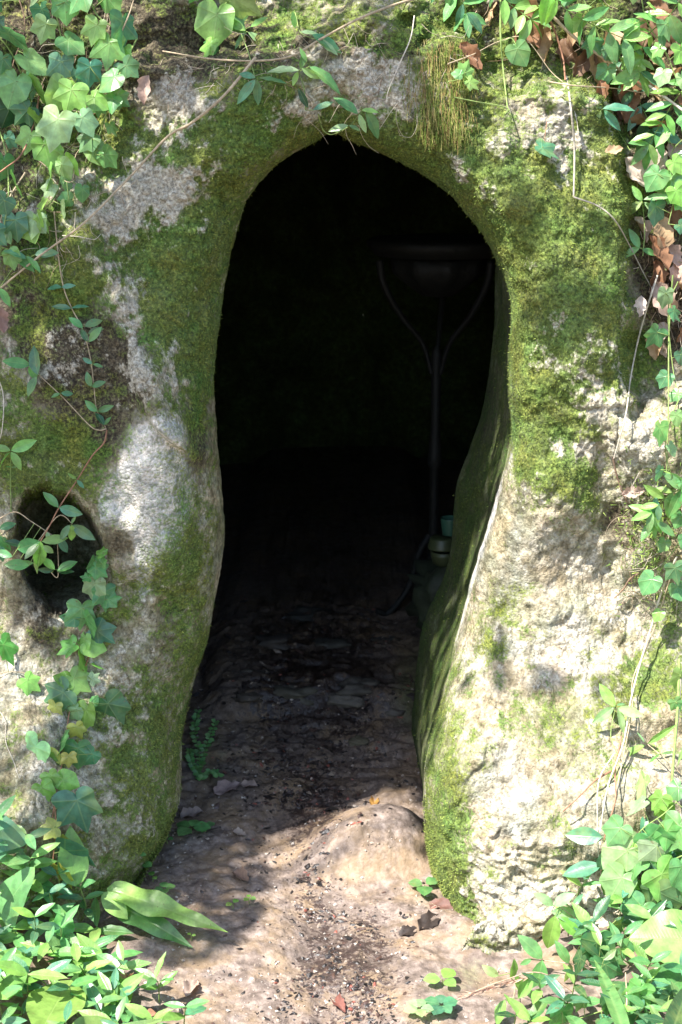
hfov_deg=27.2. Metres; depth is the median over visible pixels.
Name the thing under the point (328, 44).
periwinkle vine
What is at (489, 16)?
dry leaf
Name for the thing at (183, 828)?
seedling
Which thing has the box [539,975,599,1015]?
periwinkle shoot
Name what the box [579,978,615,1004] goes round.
periwinkle shoot
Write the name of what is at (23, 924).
periwinkle shoot
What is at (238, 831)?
dry leaf
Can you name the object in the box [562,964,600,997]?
periwinkle shoot
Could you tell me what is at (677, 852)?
periwinkle shoot
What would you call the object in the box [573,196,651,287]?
twig
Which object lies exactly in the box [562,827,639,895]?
periwinkle vine
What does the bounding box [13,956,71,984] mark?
periwinkle shoot
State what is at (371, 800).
dry leaf
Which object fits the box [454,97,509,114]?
twig
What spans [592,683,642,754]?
periwinkle vine
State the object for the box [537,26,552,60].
dry leaf
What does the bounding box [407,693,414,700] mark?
stone
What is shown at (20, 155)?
twig
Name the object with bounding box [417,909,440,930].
dry leaf
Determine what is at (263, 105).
rootlets
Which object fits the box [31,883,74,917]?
periwinkle shoot
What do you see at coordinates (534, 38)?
dry leaf
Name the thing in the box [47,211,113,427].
periwinkle vine
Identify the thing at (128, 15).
twig
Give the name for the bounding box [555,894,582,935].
periwinkle shoot
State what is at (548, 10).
periwinkle vine
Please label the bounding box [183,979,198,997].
dry leaf
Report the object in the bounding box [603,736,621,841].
twig
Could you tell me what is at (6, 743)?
twig
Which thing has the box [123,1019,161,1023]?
grass tuft
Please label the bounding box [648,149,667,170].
dry leaf
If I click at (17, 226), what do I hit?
ivy vine
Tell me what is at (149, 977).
periwinkle shoot
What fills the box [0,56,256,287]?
twig
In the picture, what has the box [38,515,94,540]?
periwinkle vine
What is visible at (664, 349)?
dry leaf
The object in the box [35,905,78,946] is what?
periwinkle shoot
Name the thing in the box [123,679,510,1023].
soil crumbs
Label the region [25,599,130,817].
ivy vine
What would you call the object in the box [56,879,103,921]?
periwinkle shoot
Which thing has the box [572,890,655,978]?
ivy vine
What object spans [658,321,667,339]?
dry leaf
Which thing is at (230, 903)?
seedling
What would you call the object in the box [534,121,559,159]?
ivy vine
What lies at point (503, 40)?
twig
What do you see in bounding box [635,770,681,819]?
ivy vine
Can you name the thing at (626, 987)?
twig
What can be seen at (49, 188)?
ivy vine
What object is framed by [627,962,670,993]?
periwinkle shoot
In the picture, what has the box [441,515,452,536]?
cup
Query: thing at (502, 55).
twig
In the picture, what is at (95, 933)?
periwinkle shoot
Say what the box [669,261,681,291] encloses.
dry leaf
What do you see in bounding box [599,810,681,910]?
ivy vine
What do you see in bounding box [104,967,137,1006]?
periwinkle shoot
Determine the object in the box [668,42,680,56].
dry leaf
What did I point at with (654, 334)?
ivy vine
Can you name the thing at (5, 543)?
periwinkle vine
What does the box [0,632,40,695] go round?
ivy vine
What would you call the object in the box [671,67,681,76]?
dry leaf
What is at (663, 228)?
dry leaf
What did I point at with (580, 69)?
dry leaf
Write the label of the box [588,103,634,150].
periwinkle vine
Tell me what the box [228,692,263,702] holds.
stone
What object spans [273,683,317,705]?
stone
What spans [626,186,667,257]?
periwinkle vine
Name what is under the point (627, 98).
periwinkle vine
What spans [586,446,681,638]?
moss cushion
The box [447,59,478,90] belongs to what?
ivy vine
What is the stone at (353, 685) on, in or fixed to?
on the ground
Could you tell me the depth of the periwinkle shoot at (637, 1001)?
1.89 m
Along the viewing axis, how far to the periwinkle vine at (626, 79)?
2.20 m
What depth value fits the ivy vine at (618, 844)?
2.13 m
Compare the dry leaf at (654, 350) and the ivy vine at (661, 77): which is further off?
the dry leaf at (654, 350)
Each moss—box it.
[0,0,681,938]
[389,39,481,155]
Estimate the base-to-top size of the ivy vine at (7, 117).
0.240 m
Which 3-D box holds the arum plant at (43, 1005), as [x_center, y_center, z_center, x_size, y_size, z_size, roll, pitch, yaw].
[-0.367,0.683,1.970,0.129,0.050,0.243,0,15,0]
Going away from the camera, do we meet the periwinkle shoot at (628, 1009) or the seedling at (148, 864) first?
the periwinkle shoot at (628, 1009)
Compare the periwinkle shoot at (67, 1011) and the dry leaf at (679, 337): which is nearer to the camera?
the periwinkle shoot at (67, 1011)
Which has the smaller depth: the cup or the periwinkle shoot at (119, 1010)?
the periwinkle shoot at (119, 1010)
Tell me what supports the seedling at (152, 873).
on the ground
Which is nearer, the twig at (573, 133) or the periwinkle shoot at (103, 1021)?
the periwinkle shoot at (103, 1021)
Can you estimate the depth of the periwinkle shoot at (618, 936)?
2.02 m
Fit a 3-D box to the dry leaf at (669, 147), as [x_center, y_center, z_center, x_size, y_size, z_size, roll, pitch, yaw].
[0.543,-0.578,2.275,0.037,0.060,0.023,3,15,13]
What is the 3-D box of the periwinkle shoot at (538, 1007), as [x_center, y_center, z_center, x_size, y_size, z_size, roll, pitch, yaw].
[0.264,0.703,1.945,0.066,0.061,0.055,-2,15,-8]
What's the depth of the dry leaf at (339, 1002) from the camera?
2.07 m
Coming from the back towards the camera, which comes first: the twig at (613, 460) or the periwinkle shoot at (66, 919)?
the twig at (613, 460)
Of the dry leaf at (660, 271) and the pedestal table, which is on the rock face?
the dry leaf at (660, 271)
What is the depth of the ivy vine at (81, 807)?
2.19 m
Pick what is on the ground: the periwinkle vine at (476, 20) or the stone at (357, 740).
the stone at (357, 740)
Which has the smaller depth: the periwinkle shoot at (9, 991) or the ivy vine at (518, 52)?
the periwinkle shoot at (9, 991)
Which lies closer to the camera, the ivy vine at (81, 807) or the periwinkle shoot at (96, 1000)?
the periwinkle shoot at (96, 1000)
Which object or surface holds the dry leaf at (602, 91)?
on the rock face
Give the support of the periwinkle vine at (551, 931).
on the ground
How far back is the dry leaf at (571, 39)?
2.24 m
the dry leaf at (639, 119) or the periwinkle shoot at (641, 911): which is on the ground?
the periwinkle shoot at (641, 911)
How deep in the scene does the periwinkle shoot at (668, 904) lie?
2.10 m
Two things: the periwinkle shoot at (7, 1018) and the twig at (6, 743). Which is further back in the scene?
the twig at (6, 743)
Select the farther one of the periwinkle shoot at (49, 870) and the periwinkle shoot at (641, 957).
the periwinkle shoot at (49, 870)
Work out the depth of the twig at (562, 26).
2.21 m
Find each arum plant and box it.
[0,815,34,999]
[26,962,117,1023]
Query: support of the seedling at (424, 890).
on the ground
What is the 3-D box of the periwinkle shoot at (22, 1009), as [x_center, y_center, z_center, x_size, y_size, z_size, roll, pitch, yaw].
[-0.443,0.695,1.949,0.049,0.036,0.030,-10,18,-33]
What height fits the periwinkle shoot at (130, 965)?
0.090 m
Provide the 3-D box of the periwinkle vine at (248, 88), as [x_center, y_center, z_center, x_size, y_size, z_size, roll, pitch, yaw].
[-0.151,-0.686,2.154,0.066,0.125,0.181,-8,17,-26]
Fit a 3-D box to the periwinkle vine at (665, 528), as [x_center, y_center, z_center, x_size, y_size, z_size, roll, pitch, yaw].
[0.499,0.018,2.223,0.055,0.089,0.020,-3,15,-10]
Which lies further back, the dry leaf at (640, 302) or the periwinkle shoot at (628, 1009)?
the dry leaf at (640, 302)
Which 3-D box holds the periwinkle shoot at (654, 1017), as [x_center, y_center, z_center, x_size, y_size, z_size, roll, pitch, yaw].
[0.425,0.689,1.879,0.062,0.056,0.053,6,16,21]
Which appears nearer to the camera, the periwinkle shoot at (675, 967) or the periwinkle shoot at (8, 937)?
the periwinkle shoot at (675, 967)
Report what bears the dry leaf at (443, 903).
on the ground
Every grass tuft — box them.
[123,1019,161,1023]
[566,960,681,1023]
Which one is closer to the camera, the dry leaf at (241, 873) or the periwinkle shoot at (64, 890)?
the periwinkle shoot at (64, 890)
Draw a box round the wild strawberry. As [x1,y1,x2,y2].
[46,908,76,961]
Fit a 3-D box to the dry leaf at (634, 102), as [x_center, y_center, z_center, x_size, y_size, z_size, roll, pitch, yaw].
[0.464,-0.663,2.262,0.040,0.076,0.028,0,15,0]
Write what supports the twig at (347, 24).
on the rock face
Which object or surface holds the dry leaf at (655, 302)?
on the rock face
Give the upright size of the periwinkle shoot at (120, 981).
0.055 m
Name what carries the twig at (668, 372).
on the periwinkle vine at (672, 503)
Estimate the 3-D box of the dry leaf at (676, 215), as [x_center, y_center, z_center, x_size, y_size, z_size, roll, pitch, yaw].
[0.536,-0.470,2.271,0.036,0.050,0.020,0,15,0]
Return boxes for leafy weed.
[185,709,223,780]
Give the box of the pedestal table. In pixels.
[367,233,494,615]
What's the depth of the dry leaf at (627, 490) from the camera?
2.25 m
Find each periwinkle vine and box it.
[0,231,58,305]
[0,439,36,511]
[0,511,51,564]
[3,346,106,430]
[4,430,107,573]
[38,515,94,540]
[38,532,77,577]
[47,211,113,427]
[233,17,267,48]
[237,31,285,104]
[267,48,339,109]
[291,12,341,54]
[318,98,378,138]
[431,0,485,37]
[482,959,540,1023]
[485,0,551,39]
[517,935,616,987]
[533,892,577,947]
[539,0,650,75]
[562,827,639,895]
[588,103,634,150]
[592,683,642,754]
[610,0,681,96]
[611,57,681,152]
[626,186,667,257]
[628,78,681,169]
[628,471,681,533]
[628,725,681,774]
[641,498,674,550]
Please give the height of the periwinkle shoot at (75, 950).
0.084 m
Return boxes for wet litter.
[191,595,435,1023]
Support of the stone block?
on the ground
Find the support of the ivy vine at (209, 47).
on the rock face
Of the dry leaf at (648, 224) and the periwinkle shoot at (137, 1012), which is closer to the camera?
the periwinkle shoot at (137, 1012)
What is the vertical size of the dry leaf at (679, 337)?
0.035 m
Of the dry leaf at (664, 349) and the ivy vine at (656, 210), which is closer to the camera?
the ivy vine at (656, 210)
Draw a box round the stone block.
[405,558,445,629]
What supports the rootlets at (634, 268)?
attached to the rock face
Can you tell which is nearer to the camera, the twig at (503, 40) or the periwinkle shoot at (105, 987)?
the periwinkle shoot at (105, 987)
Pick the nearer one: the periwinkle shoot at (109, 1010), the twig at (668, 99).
the periwinkle shoot at (109, 1010)
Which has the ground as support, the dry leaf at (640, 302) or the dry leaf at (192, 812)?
the dry leaf at (192, 812)
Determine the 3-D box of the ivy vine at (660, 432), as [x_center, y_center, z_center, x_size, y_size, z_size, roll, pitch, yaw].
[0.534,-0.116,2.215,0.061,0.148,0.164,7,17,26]
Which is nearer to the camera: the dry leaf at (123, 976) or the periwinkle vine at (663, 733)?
the dry leaf at (123, 976)
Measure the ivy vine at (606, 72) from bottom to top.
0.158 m
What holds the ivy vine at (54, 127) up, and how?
attached to the rock face
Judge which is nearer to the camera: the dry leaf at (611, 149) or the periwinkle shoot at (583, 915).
the periwinkle shoot at (583, 915)
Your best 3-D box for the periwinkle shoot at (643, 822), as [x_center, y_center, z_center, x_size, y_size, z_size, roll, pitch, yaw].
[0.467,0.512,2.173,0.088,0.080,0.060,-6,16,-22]
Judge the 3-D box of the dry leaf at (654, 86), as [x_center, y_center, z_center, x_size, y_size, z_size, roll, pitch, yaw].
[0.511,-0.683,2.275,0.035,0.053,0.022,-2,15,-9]
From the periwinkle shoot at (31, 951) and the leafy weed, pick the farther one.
the leafy weed
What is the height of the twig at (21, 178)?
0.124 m
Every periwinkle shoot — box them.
[0,795,15,819]
[0,840,24,871]
[0,851,8,858]
[0,857,56,899]
[0,917,45,946]
[0,924,22,952]
[0,960,66,997]
[0,969,22,1015]
[0,999,26,1016]
[0,1003,26,1023]
[1,947,42,996]
[5,896,29,926]
[7,842,59,866]
[11,903,54,944]
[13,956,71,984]
[15,945,53,971]
[17,825,50,852]
[21,926,84,961]
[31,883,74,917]
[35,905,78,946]
[38,866,78,913]
[41,881,72,897]
[46,933,100,974]
[46,1000,71,1023]
[47,975,99,1017]
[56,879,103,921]
[61,943,111,975]
[67,933,142,975]
[70,972,87,997]
[74,897,133,941]
[77,996,127,1023]
[79,979,124,988]
[80,935,119,961]
[84,983,123,1012]
[86,940,150,973]
[96,971,143,1020]
[96,989,132,1022]
[100,1019,115,1023]
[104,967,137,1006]
[124,1003,172,1023]
[134,952,177,1002]
[162,998,208,1023]
[494,994,535,1023]
[507,997,550,1023]
[522,973,559,1003]
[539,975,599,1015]
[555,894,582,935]
[560,870,599,896]
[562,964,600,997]
[567,895,612,944]
[569,918,595,954]
[579,923,625,970]
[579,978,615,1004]
[592,890,641,928]
[597,993,641,1023]
[606,967,660,1001]
[608,920,643,964]
[615,900,675,935]
[624,995,666,1022]
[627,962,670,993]
[629,941,671,968]
[631,816,648,847]
[635,1004,663,1023]
[638,901,681,922]
[646,850,681,869]
[652,981,679,1009]
[663,951,681,972]
[672,848,681,859]
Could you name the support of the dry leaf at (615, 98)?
on the rock face
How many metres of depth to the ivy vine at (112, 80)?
2.15 m
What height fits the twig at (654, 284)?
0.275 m
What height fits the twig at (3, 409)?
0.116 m
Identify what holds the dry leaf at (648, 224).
on the rock face
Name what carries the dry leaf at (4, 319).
on the rock face
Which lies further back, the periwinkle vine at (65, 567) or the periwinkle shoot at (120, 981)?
the periwinkle vine at (65, 567)
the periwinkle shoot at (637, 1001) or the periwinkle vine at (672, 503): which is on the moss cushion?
the periwinkle vine at (672, 503)
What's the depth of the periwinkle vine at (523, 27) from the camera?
2.20 m
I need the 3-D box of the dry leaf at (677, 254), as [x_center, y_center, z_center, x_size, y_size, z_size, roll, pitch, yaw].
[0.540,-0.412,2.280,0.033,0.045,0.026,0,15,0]
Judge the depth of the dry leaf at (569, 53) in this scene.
2.25 m
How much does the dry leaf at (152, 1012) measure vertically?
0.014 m
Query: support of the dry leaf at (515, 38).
on the rock face
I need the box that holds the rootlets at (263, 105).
[3,24,477,288]
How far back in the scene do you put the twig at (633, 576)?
2.31 m
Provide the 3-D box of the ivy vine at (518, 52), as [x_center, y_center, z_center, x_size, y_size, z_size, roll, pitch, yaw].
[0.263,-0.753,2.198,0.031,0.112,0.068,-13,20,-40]
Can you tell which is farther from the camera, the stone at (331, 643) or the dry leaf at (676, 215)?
the stone at (331, 643)
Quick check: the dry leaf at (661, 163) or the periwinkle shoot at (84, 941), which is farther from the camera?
the dry leaf at (661, 163)
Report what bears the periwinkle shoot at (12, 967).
on the ground
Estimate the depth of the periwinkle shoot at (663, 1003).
1.91 m
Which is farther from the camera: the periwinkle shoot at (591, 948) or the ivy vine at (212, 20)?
the ivy vine at (212, 20)
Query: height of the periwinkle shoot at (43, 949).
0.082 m
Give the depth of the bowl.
2.97 m
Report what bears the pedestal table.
on the ground
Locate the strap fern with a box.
[57,826,226,947]
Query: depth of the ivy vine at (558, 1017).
1.93 m
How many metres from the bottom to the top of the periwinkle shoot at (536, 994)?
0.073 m
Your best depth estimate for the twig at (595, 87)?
2.19 m
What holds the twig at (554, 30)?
on the rock face
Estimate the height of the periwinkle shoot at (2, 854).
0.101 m
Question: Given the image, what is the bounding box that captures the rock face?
[0,0,681,954]
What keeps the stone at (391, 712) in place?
on the ground
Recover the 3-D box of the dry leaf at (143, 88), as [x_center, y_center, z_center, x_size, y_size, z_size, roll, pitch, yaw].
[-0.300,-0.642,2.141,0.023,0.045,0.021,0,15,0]
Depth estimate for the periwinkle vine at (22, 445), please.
2.22 m
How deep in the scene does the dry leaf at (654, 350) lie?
2.30 m
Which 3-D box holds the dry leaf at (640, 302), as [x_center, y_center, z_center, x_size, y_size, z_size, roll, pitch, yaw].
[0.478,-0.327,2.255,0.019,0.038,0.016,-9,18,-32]
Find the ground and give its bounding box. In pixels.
[0,446,666,1023]
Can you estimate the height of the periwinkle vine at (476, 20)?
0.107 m
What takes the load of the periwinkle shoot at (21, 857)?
on the rock face
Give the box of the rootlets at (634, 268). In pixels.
[0,0,681,621]
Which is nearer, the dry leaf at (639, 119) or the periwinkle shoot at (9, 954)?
the periwinkle shoot at (9, 954)
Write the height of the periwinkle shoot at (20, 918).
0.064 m
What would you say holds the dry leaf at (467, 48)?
on the rock face
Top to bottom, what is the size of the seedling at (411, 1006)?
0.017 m
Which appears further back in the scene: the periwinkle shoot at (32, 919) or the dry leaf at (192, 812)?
the dry leaf at (192, 812)
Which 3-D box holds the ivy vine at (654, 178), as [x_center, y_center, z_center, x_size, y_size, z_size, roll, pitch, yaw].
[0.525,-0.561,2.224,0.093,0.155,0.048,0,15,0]
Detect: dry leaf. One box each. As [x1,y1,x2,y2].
[0,307,8,332]
[42,979,50,986]
[119,972,133,978]
[130,1008,155,1020]
[136,75,150,104]
[180,806,203,817]
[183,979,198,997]
[213,779,239,794]
[232,865,248,881]
[233,827,245,834]
[240,779,257,786]
[330,993,344,1012]
[369,796,378,804]
[398,925,416,935]
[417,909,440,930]
[429,897,453,909]
[459,41,482,69]
[485,2,497,25]
[510,0,543,47]
[513,25,516,42]
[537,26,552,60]
[555,36,576,65]
[566,32,577,45]
[573,49,597,76]
[589,53,606,82]
[596,80,608,98]
[603,28,623,44]
[605,145,622,153]
[611,90,622,121]
[618,81,641,122]
[622,486,644,497]
[625,157,647,186]
[626,112,667,128]
[633,217,652,242]
[634,295,646,316]
[635,16,648,46]
[645,338,660,359]
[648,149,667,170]
[649,0,671,19]
[649,18,675,48]
[649,73,666,101]
[649,235,673,270]
[650,260,669,291]
[650,281,677,318]
[653,216,674,248]
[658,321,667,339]
[660,341,666,357]
[666,138,681,158]
[667,206,681,230]
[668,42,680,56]
[668,244,681,269]
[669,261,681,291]
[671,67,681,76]
[676,327,681,341]
[677,93,681,105]
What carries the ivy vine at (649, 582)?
on the moss cushion
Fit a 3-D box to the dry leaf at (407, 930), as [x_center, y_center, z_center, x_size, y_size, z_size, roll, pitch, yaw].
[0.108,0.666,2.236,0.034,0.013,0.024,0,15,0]
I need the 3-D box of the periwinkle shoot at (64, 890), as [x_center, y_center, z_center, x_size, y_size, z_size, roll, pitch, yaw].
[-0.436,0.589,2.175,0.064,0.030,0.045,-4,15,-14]
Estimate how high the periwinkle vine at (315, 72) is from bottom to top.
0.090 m
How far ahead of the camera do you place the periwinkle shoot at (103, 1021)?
1.87 m
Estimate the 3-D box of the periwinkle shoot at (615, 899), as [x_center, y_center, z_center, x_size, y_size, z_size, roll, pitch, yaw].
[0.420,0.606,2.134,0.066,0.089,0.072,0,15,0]
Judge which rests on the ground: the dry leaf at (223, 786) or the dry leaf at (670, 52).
the dry leaf at (223, 786)
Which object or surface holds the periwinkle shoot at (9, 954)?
on the ground
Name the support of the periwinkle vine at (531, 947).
on the ground
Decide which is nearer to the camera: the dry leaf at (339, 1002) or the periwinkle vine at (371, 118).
the dry leaf at (339, 1002)
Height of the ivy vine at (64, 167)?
0.229 m
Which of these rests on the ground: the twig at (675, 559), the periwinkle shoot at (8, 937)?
the periwinkle shoot at (8, 937)
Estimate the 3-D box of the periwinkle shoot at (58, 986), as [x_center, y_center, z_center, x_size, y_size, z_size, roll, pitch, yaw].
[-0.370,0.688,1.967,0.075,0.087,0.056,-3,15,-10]
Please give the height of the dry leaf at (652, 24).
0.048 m
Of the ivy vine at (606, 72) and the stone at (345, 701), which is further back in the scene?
the stone at (345, 701)
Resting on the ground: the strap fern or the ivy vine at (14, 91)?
the strap fern
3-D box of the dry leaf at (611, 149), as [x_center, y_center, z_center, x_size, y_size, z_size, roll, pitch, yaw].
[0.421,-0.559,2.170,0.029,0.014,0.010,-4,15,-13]
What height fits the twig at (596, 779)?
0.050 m
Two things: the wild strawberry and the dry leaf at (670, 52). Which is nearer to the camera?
the wild strawberry
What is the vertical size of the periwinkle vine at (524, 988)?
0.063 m
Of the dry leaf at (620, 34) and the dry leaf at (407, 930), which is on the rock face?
the dry leaf at (620, 34)
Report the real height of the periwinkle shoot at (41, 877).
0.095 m
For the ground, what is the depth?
2.67 m
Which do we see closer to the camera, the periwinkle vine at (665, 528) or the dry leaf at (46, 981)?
the dry leaf at (46, 981)
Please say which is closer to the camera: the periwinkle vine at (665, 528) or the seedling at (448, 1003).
the seedling at (448, 1003)
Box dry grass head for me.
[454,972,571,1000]
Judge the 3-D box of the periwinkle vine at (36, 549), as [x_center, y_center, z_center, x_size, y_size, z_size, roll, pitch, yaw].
[-0.448,-0.012,2.211,0.169,0.227,0.047,-2,15,-6]
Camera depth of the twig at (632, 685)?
2.27 m
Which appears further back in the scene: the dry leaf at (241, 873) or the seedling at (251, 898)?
the dry leaf at (241, 873)
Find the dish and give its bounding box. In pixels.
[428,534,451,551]
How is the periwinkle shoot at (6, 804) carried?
on the rock face
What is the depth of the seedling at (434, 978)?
2.08 m
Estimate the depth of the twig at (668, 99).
2.22 m
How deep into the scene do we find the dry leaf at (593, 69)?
2.24 m
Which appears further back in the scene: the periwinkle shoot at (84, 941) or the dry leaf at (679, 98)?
the dry leaf at (679, 98)
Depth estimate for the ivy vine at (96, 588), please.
2.28 m
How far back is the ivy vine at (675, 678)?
2.23 m
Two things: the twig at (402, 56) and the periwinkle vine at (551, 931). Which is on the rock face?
the twig at (402, 56)
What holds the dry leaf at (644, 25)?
on the rock face
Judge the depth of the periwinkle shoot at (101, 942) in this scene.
2.12 m
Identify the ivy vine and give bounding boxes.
[0,0,49,129]
[0,26,63,168]
[0,130,28,270]
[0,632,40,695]
[22,91,122,243]
[25,146,78,239]
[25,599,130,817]
[30,0,98,152]
[38,786,102,888]
[52,0,137,110]
[76,39,139,168]
[79,546,121,611]
[189,0,247,56]
[194,0,261,54]
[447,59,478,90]
[499,14,530,66]
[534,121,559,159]
[549,977,677,1023]
[561,0,645,83]
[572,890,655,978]
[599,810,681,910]
[601,778,681,871]
[623,0,681,88]
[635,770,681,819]
[638,510,681,621]
[643,113,681,206]
[643,281,681,388]
[648,150,681,234]
[653,388,681,488]
[667,667,681,766]
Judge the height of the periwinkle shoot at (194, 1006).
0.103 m
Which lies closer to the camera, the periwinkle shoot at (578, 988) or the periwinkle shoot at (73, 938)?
the periwinkle shoot at (578, 988)
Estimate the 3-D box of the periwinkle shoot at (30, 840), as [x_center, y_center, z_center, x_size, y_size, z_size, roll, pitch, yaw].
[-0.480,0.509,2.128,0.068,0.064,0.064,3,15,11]
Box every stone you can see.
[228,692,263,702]
[255,633,292,649]
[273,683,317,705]
[312,637,350,648]
[327,692,364,707]
[336,676,381,695]
[348,735,369,746]
[385,708,405,716]
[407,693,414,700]
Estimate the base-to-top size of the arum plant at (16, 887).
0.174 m
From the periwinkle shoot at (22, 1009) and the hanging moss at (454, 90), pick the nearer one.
the periwinkle shoot at (22, 1009)
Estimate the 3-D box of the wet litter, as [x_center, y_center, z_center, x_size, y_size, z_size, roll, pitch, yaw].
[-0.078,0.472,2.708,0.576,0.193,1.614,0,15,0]
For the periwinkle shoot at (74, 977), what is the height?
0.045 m
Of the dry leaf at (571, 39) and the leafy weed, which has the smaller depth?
the dry leaf at (571, 39)
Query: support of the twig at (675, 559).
attached to the rock face
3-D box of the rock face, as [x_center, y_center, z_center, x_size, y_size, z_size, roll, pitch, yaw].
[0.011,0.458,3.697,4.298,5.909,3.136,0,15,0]
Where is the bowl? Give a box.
[431,550,449,566]
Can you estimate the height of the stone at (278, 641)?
0.036 m
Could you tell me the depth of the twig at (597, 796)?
2.16 m
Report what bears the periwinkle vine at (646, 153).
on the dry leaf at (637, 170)
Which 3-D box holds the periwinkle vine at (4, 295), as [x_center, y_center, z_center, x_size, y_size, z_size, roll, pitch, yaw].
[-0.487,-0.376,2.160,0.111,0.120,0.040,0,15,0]
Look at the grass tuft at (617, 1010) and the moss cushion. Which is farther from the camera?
the moss cushion
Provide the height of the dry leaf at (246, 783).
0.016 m
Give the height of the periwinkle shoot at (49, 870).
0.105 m
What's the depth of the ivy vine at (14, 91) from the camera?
2.22 m
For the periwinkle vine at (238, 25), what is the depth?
2.21 m
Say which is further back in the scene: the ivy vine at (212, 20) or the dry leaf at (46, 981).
the ivy vine at (212, 20)
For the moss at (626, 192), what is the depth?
2.23 m
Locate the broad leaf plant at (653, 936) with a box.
[629,909,681,1006]
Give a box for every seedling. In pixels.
[142,861,151,866]
[148,871,156,881]
[154,882,174,892]
[176,820,210,835]
[200,821,214,831]
[226,899,238,908]
[244,895,255,903]
[403,999,433,1016]
[408,877,437,895]
[423,968,455,986]
[424,995,457,1014]
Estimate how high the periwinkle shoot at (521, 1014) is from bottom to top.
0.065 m
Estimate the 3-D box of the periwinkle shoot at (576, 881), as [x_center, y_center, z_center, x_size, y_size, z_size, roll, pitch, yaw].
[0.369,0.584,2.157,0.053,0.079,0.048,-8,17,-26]
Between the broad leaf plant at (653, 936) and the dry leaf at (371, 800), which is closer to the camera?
the broad leaf plant at (653, 936)
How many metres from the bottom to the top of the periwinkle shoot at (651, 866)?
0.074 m
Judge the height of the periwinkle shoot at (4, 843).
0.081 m
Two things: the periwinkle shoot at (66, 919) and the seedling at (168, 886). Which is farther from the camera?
the seedling at (168, 886)
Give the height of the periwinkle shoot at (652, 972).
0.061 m
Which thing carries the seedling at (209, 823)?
on the ground
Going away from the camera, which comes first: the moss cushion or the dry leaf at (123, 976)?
the dry leaf at (123, 976)
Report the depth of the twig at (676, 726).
2.21 m
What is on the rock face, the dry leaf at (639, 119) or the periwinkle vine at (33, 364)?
the periwinkle vine at (33, 364)
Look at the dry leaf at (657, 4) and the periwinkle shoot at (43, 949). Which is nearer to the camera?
the periwinkle shoot at (43, 949)
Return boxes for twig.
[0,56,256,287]
[0,96,39,172]
[0,172,25,222]
[0,383,3,437]
[0,712,18,777]
[122,0,133,30]
[162,0,413,61]
[386,15,414,101]
[447,36,562,81]
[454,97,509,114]
[500,0,507,109]
[550,21,565,79]
[550,81,652,94]
[553,16,676,103]
[563,770,610,811]
[566,76,575,196]
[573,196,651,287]
[597,753,614,855]
[599,556,676,831]
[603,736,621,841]
[612,457,631,504]
[612,564,674,814]
[614,275,657,457]
[614,572,639,598]
[625,972,627,1004]
[639,79,681,110]
[666,275,673,473]
[671,659,680,780]
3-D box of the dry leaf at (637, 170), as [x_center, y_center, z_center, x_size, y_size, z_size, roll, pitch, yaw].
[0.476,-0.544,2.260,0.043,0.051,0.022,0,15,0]
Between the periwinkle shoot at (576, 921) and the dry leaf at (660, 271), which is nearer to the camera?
the periwinkle shoot at (576, 921)
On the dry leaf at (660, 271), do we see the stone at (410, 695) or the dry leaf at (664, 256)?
the dry leaf at (664, 256)
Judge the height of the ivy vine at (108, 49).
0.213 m

